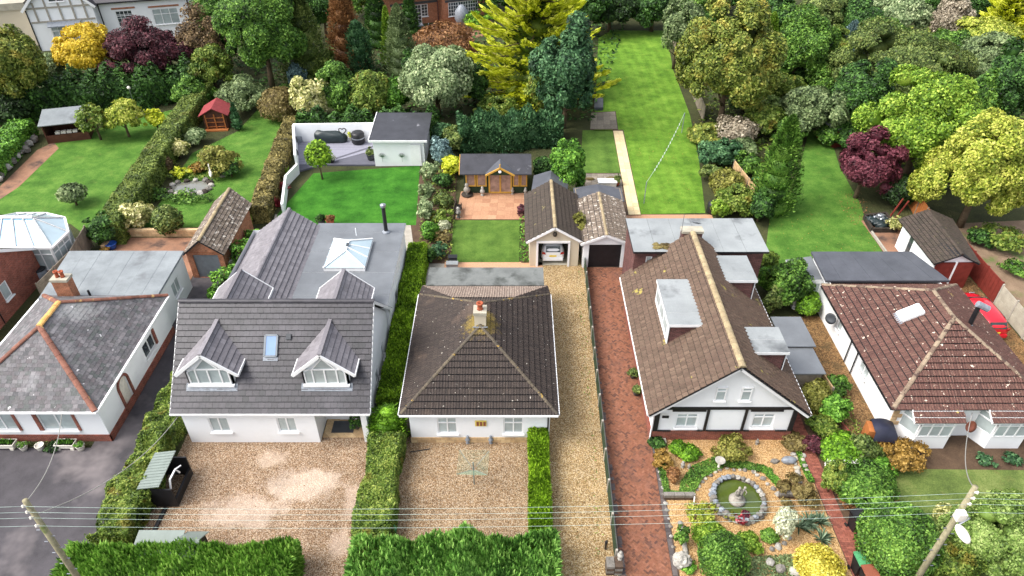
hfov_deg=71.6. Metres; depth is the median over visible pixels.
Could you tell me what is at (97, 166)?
lawn
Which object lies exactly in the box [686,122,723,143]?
shrub
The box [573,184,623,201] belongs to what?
garden store
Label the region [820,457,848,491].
shrub
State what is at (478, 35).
patio
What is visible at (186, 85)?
shrub
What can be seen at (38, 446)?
flower pot
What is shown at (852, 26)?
conifer
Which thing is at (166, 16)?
window
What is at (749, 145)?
shrub
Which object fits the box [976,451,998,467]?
shrub
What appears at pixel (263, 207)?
hedge
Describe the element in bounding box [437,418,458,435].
window
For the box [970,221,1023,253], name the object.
shrub
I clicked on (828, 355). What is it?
side path
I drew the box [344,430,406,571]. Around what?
hedge
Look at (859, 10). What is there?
broadleaf tree
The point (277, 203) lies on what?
red cordyline
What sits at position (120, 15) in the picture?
window
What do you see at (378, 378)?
window
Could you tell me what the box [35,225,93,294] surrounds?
panel fence
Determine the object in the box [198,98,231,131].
playhouse
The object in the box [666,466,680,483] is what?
shrub
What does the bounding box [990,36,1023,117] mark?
broadleaf tree
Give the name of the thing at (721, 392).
window
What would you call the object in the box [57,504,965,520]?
overhead wire
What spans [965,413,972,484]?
overhead wire
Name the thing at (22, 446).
flower pot
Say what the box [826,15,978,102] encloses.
broadleaf tree
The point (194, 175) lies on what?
ground cover
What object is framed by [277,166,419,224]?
bright lawn
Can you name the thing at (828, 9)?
broadleaf tree
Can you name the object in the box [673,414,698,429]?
window
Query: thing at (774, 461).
boulder
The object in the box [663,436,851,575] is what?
front garden
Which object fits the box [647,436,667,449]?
shrub
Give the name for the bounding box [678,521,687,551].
log edging
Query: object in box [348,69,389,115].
bush
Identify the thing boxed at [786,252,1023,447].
bay bungalow
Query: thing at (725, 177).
shrub
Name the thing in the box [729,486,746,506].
fountain statue
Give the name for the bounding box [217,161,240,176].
shrub
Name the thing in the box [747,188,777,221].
shrub
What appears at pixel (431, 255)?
shrub
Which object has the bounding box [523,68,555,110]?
bush
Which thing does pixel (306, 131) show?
boundary wall
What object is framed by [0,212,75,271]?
conservatory
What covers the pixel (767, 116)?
shrub
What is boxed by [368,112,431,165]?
outbuilding
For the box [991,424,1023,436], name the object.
window
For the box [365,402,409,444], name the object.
shrub
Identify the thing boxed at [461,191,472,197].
stone bowl
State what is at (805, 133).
shrub
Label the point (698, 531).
shrub
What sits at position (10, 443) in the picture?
planter trough
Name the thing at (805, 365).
lean to shed
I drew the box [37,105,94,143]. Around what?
garden shed
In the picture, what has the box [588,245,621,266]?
garage door
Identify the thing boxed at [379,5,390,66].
conifer
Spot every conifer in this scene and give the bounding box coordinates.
[229,102,242,129]
[277,0,334,83]
[325,0,373,72]
[344,19,374,74]
[362,0,387,48]
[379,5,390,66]
[382,3,415,76]
[401,0,421,34]
[462,0,621,118]
[528,10,596,128]
[746,113,804,218]
[769,11,779,36]
[844,19,859,51]
[979,0,1023,39]
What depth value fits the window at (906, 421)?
37.55 m
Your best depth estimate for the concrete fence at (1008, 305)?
45.99 m
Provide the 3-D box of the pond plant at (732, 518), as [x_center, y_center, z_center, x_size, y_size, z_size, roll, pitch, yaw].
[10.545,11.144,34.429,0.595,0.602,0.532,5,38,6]
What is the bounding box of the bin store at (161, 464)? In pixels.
[137,451,192,506]
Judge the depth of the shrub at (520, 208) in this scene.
56.21 m
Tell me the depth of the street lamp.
26.94 m
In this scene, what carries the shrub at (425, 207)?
on the planted border at (416, 234)
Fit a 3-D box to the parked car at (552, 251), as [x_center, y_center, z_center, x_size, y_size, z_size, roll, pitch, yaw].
[2.950,-3.547,52.650,1.787,1.515,3.978,0,38,0]
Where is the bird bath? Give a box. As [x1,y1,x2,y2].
[715,456,725,470]
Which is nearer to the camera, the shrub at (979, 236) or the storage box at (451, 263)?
the storage box at (451, 263)
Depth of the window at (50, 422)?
37.76 m
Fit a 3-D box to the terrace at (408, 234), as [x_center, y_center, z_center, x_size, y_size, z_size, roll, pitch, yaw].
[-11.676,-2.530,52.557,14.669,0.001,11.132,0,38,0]
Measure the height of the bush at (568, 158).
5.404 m
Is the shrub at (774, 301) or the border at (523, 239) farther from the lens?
the border at (523, 239)
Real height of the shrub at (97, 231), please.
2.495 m
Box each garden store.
[532,171,567,188]
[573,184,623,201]
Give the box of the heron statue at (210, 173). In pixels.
[208,163,213,181]
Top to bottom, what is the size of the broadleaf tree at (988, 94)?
7.245 m
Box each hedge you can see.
[0,52,203,124]
[0,118,39,179]
[49,535,305,575]
[84,371,186,545]
[94,81,213,244]
[249,115,295,223]
[294,102,440,139]
[342,520,563,575]
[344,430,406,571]
[375,241,428,407]
[455,102,563,153]
[527,426,553,548]
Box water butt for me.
[36,266,46,278]
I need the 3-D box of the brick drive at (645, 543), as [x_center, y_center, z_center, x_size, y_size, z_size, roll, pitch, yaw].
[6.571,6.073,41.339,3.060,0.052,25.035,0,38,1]
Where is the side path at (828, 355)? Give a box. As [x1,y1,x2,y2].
[788,316,874,436]
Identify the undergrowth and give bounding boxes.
[30,19,626,124]
[694,15,1023,186]
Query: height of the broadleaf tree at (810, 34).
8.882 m
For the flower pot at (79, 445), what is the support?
on the tarmac drive at (26, 549)
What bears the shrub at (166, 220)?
on the ground at (948, 204)
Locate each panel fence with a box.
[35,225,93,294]
[584,259,617,555]
[673,42,705,121]
[733,160,754,191]
[907,195,929,213]
[968,243,1004,301]
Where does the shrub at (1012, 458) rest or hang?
on the flower bed at (950, 454)
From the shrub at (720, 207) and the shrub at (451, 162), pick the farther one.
the shrub at (451, 162)
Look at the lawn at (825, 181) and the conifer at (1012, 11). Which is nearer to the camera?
the lawn at (825, 181)
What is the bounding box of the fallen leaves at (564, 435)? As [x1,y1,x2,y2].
[556,280,601,568]
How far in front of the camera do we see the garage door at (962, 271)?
48.50 m
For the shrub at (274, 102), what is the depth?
69.26 m
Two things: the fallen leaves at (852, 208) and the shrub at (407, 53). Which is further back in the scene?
the shrub at (407, 53)
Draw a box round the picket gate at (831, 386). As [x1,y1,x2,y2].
[821,375,834,390]
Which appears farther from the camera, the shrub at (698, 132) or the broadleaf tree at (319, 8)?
the broadleaf tree at (319, 8)
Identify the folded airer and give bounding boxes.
[169,465,180,488]
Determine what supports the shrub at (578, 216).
on the ground at (948, 204)
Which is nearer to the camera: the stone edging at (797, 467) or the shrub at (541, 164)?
the stone edging at (797, 467)
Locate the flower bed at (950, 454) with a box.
[886,435,1023,469]
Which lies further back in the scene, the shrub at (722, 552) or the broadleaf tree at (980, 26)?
the broadleaf tree at (980, 26)
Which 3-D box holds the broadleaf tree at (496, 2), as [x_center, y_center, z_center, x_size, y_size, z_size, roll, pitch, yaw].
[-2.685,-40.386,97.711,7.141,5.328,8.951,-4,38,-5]
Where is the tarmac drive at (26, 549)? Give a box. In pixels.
[0,276,223,575]
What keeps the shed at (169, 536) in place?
on the gravel drive at (340, 461)
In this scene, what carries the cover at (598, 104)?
on the long lawn at (645, 93)
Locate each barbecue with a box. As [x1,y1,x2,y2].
[351,130,364,144]
[706,200,712,214]
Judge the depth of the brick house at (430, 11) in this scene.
94.98 m
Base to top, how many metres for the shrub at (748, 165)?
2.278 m
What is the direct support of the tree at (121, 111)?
on the lawn at (97, 166)
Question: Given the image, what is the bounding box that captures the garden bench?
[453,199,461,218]
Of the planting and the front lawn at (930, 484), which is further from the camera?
the planting
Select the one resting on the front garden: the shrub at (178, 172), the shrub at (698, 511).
the shrub at (698, 511)
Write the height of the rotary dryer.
1.764 m
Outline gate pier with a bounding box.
[605,556,622,575]
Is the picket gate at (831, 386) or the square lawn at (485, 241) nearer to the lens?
the picket gate at (831, 386)
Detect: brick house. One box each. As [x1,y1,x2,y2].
[0,247,39,329]
[379,0,483,23]
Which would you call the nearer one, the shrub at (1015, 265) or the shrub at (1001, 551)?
the shrub at (1001, 551)
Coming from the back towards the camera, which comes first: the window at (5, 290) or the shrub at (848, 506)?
the window at (5, 290)
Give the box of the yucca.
[795,510,835,547]
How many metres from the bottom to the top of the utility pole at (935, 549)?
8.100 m
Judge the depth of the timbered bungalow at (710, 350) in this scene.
38.53 m
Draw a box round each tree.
[0,23,48,97]
[50,21,116,73]
[73,102,108,139]
[97,15,194,75]
[103,97,143,136]
[174,2,227,66]
[184,43,234,90]
[189,0,241,63]
[211,0,307,87]
[304,139,332,179]
[306,0,335,37]
[350,0,367,14]
[397,43,474,115]
[475,0,508,11]
[567,0,615,21]
[590,0,639,31]
[633,0,675,31]
[661,0,704,68]
[674,0,787,122]
[679,0,718,27]
[728,0,744,12]
[758,0,792,24]
[766,71,807,97]
[777,3,841,75]
[778,0,798,30]
[778,85,849,137]
[797,0,848,25]
[805,52,854,89]
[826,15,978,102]
[829,56,898,132]
[833,24,853,51]
[835,0,884,27]
[838,124,909,198]
[850,63,984,174]
[862,15,911,34]
[873,0,934,28]
[906,107,1023,227]
[923,28,971,47]
[924,0,960,8]
[929,0,976,31]
[955,15,1023,39]
[956,0,995,18]
[960,31,1023,76]
[973,67,1016,111]
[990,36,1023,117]
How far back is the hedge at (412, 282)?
43.54 m
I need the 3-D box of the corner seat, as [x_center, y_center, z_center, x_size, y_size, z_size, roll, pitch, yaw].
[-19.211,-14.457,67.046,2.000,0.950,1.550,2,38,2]
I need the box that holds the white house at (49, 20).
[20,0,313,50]
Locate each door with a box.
[116,373,137,411]
[193,255,223,276]
[339,416,356,418]
[410,144,421,165]
[488,175,511,192]
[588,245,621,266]
[934,262,955,283]
[949,262,974,287]
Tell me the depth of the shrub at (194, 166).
62.12 m
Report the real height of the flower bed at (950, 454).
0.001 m
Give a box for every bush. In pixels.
[315,60,353,116]
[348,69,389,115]
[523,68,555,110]
[549,137,585,186]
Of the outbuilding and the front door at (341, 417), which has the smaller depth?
the front door at (341, 417)
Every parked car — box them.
[540,243,564,260]
[965,292,1010,337]
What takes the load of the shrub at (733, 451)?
on the front garden
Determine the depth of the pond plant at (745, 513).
34.38 m
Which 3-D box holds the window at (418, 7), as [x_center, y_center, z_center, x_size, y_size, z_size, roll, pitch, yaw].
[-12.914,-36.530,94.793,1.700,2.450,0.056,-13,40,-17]
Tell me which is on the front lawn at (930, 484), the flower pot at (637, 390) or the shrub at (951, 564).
the shrub at (951, 564)
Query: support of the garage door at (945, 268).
in the white garage at (937, 241)
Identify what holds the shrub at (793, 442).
on the front garden
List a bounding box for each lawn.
[0,110,171,242]
[136,83,288,227]
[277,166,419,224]
[451,220,519,261]
[582,130,619,172]
[594,31,704,213]
[766,129,881,265]
[892,469,1023,575]
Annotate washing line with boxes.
[644,113,684,201]
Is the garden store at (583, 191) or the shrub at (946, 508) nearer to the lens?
the shrub at (946, 508)
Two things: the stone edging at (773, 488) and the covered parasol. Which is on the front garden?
the stone edging at (773, 488)
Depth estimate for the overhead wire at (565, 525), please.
27.18 m
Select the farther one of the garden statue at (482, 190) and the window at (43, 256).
the garden statue at (482, 190)
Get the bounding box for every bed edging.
[839,421,849,431]
[870,231,886,251]
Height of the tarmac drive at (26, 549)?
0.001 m
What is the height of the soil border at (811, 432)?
0.001 m
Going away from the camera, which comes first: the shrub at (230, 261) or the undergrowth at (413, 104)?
the shrub at (230, 261)
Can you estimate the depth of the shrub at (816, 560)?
31.92 m
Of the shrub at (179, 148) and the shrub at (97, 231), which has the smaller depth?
the shrub at (97, 231)
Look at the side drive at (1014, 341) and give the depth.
45.15 m
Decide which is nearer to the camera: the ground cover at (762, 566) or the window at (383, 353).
the ground cover at (762, 566)
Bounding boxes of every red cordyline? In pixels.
[274,198,280,206]
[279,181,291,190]
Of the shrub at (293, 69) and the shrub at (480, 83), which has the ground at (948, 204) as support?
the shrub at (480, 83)
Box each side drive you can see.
[542,256,613,575]
[961,276,1023,363]
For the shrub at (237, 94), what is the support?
on the ground at (948, 204)
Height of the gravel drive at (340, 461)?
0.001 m
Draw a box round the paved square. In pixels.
[590,111,617,129]
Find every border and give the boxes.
[411,164,456,263]
[521,219,528,262]
[799,412,870,534]
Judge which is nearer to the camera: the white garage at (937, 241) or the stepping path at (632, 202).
the white garage at (937, 241)
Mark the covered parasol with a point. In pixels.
(461, 11)
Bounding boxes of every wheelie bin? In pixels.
[844,507,867,531]
[847,551,870,575]
[859,564,879,575]
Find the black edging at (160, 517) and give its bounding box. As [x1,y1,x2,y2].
[152,507,166,529]
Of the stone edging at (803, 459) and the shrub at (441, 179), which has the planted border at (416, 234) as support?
the shrub at (441, 179)
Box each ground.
[0,0,1023,554]
[959,220,1023,307]
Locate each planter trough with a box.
[0,438,16,449]
[53,438,76,449]
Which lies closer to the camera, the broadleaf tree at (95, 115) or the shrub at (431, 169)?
the shrub at (431, 169)
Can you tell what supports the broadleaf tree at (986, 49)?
on the ground at (948, 204)
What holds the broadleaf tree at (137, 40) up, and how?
on the ground at (948, 204)
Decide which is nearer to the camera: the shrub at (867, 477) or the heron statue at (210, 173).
the shrub at (867, 477)
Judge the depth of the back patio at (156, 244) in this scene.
53.42 m
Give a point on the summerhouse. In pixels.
(497, 173)
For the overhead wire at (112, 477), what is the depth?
31.18 m
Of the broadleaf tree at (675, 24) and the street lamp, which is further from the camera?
the broadleaf tree at (675, 24)
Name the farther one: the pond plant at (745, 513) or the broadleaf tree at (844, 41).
the broadleaf tree at (844, 41)
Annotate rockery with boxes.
[0,134,37,181]
[766,557,799,575]
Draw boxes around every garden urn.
[465,435,469,443]
[488,435,492,443]
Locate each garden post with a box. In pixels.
[890,198,903,216]
[895,201,908,217]
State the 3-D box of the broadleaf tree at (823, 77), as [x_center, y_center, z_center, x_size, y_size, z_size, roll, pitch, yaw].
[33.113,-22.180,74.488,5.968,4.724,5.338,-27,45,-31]
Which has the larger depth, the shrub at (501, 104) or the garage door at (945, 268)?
the shrub at (501, 104)
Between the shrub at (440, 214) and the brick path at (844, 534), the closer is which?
the brick path at (844, 534)
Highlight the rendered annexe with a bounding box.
[0,0,37,44]
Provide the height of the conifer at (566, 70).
11.551 m
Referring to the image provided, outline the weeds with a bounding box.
[577,255,603,555]
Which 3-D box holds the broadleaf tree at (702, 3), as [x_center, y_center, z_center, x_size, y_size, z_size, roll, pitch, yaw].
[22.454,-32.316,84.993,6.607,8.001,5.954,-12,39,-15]
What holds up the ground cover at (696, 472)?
on the front garden
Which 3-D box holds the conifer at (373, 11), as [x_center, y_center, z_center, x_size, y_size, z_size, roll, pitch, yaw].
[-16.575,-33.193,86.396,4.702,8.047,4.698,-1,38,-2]
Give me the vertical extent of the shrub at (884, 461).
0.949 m
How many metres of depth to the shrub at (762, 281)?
48.24 m
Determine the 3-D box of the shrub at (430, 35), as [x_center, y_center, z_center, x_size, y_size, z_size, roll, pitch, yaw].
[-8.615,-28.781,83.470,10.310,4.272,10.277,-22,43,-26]
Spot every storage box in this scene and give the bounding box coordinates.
[446,261,457,266]
[448,254,456,260]
[597,178,616,186]
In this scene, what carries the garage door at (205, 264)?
in the brick garage
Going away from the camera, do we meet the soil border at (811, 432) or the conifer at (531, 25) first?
the soil border at (811, 432)
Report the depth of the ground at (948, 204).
64.65 m
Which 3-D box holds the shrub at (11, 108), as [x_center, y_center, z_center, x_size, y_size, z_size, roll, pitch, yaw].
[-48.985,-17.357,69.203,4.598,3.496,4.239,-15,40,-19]
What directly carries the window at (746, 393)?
in the timbered bungalow at (710, 350)
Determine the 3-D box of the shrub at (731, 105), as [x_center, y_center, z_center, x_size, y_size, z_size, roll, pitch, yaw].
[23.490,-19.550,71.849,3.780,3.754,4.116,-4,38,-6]
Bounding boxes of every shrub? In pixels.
[0,92,34,121]
[43,52,65,82]
[55,182,88,205]
[82,210,116,242]
[118,201,154,228]
[143,108,165,128]
[150,204,183,235]
[165,156,173,170]
[169,166,192,178]
[170,74,219,101]
[171,138,190,157]
[183,127,206,144]
[188,161,206,172]
[196,144,243,178]
[214,73,267,111]
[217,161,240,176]
[228,247,238,263]
[255,86,296,121]
[286,62,306,85]
[288,75,329,112]
[310,50,334,75]
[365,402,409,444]
[384,76,409,111]
[401,47,413,68]
[407,19,477,56]
[416,197,432,218]
[417,180,435,201]
[419,161,439,181]
[421,221,440,240]
[427,248,436,262]
[429,135,454,163]
[430,208,453,221]
[430,241,448,256]
[431,122,450,138]
[431,189,453,207]
[432,172,453,187]
[435,229,451,244]
[438,220,450,230]
[441,154,458,174]
[442,124,466,149]
[462,62,489,100]
[464,10,492,26]
[473,95,519,115]
[517,204,523,216]
[533,156,552,174]
[573,210,585,229]
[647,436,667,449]
[652,448,673,470]
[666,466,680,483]
[668,439,686,454]
[673,524,690,545]
[678,442,702,461]
[681,560,696,574]
[684,500,718,526]
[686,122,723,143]
[690,520,726,547]
[696,137,742,164]
[697,529,751,575]
[698,164,720,178]
[708,167,745,191]
[710,199,732,216]
[710,432,752,461]
[714,182,753,216]
[715,114,761,140]
[727,95,757,110]
[732,137,757,155]
[734,149,761,176]
[737,530,764,555]
[743,101,786,134]
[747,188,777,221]
[757,266,772,289]
[759,526,779,543]
[761,94,784,107]
[761,249,779,266]
[761,283,784,312]
[765,257,815,305]
[770,112,808,140]
[773,506,798,539]
[776,471,820,508]
[780,430,809,451]
[788,64,808,84]
[792,542,847,575]
[795,291,821,315]
[801,377,832,413]
[801,434,823,452]
[804,413,838,437]
[813,123,840,145]
[818,391,853,423]
[820,429,864,465]
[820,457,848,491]
[821,373,852,396]
[829,126,862,148]
[836,456,900,513]
[836,493,863,508]
[849,433,885,459]
[853,501,944,575]
[871,455,899,481]
[879,436,931,472]
[882,173,914,206]
[885,215,901,229]
[929,538,988,575]
[932,502,961,518]
[936,495,1023,575]
[966,228,994,249]
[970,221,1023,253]
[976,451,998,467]
[985,487,1023,520]
[996,257,1023,277]
[1001,451,1023,466]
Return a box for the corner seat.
[297,136,301,142]
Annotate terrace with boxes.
[274,214,443,284]
[626,215,712,217]
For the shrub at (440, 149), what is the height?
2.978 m
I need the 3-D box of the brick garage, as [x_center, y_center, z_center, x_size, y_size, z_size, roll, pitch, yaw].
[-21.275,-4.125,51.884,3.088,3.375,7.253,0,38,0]
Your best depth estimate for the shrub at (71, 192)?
56.88 m
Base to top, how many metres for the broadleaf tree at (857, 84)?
8.357 m
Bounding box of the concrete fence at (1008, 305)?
[993,284,1023,339]
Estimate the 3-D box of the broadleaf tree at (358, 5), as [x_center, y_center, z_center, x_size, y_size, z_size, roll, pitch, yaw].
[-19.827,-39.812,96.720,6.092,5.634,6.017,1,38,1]
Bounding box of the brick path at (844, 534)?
[792,412,875,575]
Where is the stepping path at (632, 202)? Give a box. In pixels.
[613,130,640,214]
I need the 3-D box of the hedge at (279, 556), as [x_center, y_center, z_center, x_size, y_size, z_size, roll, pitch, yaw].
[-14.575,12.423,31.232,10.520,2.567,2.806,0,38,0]
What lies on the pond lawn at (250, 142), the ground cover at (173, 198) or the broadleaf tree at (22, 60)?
the ground cover at (173, 198)
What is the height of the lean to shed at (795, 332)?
2.244 m
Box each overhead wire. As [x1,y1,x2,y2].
[24,493,963,508]
[28,414,61,499]
[33,498,972,514]
[38,416,177,513]
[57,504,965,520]
[67,512,956,527]
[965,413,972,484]
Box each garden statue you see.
[455,207,460,217]
[464,183,469,193]
[480,186,484,195]
[617,551,623,560]
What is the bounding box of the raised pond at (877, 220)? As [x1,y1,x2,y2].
[862,212,897,232]
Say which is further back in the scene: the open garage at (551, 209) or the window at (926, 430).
the open garage at (551, 209)
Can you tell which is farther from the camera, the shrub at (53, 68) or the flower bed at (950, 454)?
the shrub at (53, 68)
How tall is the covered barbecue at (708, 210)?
1.020 m
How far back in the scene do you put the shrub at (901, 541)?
30.70 m
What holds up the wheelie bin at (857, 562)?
on the brick path at (844, 534)
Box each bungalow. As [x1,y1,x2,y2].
[0,251,192,440]
[398,267,559,442]
[619,215,811,439]
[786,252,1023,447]
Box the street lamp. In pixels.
[952,509,970,543]
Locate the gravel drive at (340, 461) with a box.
[143,433,366,575]
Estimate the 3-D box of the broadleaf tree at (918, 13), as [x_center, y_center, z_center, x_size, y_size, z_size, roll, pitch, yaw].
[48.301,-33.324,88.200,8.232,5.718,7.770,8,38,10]
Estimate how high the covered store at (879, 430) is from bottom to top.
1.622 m
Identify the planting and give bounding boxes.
[206,229,258,298]
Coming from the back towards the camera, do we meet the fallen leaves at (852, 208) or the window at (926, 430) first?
the fallen leaves at (852, 208)
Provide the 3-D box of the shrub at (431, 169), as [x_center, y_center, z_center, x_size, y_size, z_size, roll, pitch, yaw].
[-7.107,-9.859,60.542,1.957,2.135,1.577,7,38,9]
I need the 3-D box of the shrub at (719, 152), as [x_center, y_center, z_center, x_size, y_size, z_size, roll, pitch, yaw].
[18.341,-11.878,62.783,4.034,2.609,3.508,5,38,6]
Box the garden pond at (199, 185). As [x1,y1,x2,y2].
[171,181,207,194]
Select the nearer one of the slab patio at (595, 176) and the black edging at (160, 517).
the black edging at (160, 517)
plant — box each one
[42,438,60,453]
[724,511,734,520]
[735,514,746,524]
[741,509,749,517]
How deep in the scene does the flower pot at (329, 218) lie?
55.10 m
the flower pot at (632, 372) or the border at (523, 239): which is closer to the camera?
the flower pot at (632, 372)
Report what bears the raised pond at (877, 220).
on the ground at (948, 204)
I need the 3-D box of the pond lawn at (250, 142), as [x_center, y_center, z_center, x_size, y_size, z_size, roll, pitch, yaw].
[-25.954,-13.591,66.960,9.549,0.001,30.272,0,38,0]
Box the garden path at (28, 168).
[0,143,58,198]
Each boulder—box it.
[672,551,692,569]
[770,458,779,463]
[781,456,797,464]
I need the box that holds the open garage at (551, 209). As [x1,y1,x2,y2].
[524,179,583,266]
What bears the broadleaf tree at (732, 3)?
on the ground at (948, 204)
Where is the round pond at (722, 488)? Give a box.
[708,474,766,525]
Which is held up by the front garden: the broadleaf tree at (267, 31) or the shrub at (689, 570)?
the shrub at (689, 570)
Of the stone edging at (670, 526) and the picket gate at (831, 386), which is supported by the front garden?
the stone edging at (670, 526)
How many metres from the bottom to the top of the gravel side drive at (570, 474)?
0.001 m
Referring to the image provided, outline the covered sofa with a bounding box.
[314,130,347,142]
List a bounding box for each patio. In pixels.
[109,238,192,279]
[405,13,491,43]
[455,191,523,219]
[585,173,628,214]
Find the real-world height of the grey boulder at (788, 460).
0.440 m
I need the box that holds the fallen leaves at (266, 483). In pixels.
[188,448,363,536]
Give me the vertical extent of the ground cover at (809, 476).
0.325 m
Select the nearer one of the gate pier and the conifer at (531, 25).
the gate pier
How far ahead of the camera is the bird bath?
36.67 m
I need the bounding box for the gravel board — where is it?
[586,265,617,548]
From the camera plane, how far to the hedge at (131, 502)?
34.65 m
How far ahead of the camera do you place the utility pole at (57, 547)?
27.34 m
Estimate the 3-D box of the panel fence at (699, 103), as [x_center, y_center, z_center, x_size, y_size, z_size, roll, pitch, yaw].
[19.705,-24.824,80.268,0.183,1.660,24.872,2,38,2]
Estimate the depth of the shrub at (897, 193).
56.45 m
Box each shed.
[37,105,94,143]
[134,530,208,556]
[770,317,815,347]
[786,348,825,387]
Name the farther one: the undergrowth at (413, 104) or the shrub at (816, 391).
the undergrowth at (413, 104)
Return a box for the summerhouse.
[459,154,531,192]
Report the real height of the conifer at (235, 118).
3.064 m
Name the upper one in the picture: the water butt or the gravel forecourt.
the water butt
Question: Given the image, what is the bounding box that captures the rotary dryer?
[457,450,488,484]
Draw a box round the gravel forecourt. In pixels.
[396,435,528,540]
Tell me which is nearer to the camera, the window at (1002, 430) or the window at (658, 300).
the window at (1002, 430)
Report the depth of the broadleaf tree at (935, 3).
95.23 m
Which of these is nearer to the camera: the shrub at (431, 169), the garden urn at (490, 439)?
the garden urn at (490, 439)
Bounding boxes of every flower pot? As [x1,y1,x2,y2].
[15,441,27,450]
[34,441,44,450]
[72,441,84,450]
[100,247,109,250]
[105,240,116,249]
[315,214,325,222]
[324,215,334,222]
[330,154,335,162]
[348,416,361,429]
[365,146,373,160]
[614,174,621,185]
[626,367,638,378]
[632,385,641,395]
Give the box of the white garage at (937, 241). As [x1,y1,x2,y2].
[895,209,980,287]
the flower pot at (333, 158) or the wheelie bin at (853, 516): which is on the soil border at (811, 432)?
the wheelie bin at (853, 516)
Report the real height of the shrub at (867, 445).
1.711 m
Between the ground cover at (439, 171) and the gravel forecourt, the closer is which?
the gravel forecourt
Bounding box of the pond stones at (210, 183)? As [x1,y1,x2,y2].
[165,177,214,195]
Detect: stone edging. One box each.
[658,471,675,556]
[695,467,755,493]
[751,470,778,496]
[769,536,791,551]
[789,449,802,483]
[801,453,811,481]
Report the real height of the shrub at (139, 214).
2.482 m
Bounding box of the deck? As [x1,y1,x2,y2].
[298,141,374,171]
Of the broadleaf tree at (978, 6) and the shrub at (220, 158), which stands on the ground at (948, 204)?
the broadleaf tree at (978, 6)
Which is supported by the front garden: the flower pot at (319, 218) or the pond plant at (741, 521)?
the pond plant at (741, 521)
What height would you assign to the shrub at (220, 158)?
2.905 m
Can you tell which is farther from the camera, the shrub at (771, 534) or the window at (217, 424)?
the window at (217, 424)
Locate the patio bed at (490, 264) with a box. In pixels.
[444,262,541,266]
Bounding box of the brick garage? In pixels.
[183,187,253,277]
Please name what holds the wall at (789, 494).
on the front garden
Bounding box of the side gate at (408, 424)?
[398,416,410,434]
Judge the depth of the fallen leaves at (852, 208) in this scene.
57.58 m
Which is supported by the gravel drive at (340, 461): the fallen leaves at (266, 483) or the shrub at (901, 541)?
the fallen leaves at (266, 483)
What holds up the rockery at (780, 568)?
on the front garden
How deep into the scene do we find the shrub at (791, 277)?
45.73 m
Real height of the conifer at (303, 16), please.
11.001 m
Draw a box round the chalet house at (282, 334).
[169,203,406,441]
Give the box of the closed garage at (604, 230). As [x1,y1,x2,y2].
[577,191,626,267]
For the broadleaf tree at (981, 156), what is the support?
on the ground at (948, 204)
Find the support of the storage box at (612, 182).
on the slab patio at (595, 176)
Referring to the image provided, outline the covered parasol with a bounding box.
[455,4,467,24]
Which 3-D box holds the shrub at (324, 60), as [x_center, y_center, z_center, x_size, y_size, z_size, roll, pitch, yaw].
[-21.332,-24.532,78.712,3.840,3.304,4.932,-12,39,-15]
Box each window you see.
[0,280,15,302]
[0,414,21,432]
[32,249,56,269]
[36,414,79,432]
[48,0,64,2]
[51,27,82,39]
[51,235,72,261]
[68,225,74,243]
[115,10,132,26]
[142,333,158,360]
[151,8,181,25]
[171,276,183,299]
[186,359,234,386]
[208,418,232,433]
[276,418,299,433]
[303,359,349,386]
[375,368,380,387]
[381,344,385,360]
[415,4,421,22]
[421,4,428,16]
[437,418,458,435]
[448,0,477,16]
[465,175,475,186]
[476,175,486,186]
[502,418,523,435]
[513,175,519,186]
[520,175,526,186]
[655,286,667,338]
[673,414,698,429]
[713,387,727,402]
[738,387,753,402]
[749,414,775,429]
[813,283,820,291]
[833,321,841,333]
[855,360,868,381]
[898,411,921,436]
[904,236,913,251]
[916,424,955,436]
[974,411,997,436]
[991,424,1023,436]
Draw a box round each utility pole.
[21,498,80,575]
[915,484,978,575]
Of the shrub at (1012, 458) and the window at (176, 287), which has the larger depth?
the window at (176, 287)
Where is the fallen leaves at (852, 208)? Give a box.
[838,191,874,226]
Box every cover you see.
[152,187,213,204]
[163,163,225,179]
[419,169,455,260]
[519,216,528,261]
[594,97,602,110]
[658,463,691,491]
[679,456,772,491]
[745,554,794,575]
[756,464,779,485]
[796,451,814,482]
[810,374,870,501]
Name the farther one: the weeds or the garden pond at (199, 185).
the garden pond at (199, 185)
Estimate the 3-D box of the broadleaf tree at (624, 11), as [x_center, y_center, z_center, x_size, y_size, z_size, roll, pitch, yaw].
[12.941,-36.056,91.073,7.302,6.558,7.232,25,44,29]
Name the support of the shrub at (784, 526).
on the front garden
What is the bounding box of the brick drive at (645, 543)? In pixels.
[587,267,679,575]
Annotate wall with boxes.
[100,228,197,247]
[280,122,372,212]
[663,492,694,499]
[779,491,816,498]
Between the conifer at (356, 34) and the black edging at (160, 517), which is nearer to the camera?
the black edging at (160, 517)
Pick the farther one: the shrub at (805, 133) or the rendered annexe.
the rendered annexe
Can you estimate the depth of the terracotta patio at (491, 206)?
57.85 m
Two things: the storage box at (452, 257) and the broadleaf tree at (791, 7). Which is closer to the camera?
the storage box at (452, 257)
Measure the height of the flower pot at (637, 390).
0.724 m
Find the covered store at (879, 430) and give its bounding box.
[861,418,897,445]
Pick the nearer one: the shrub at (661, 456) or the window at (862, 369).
the shrub at (661, 456)
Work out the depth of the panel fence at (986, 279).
48.52 m

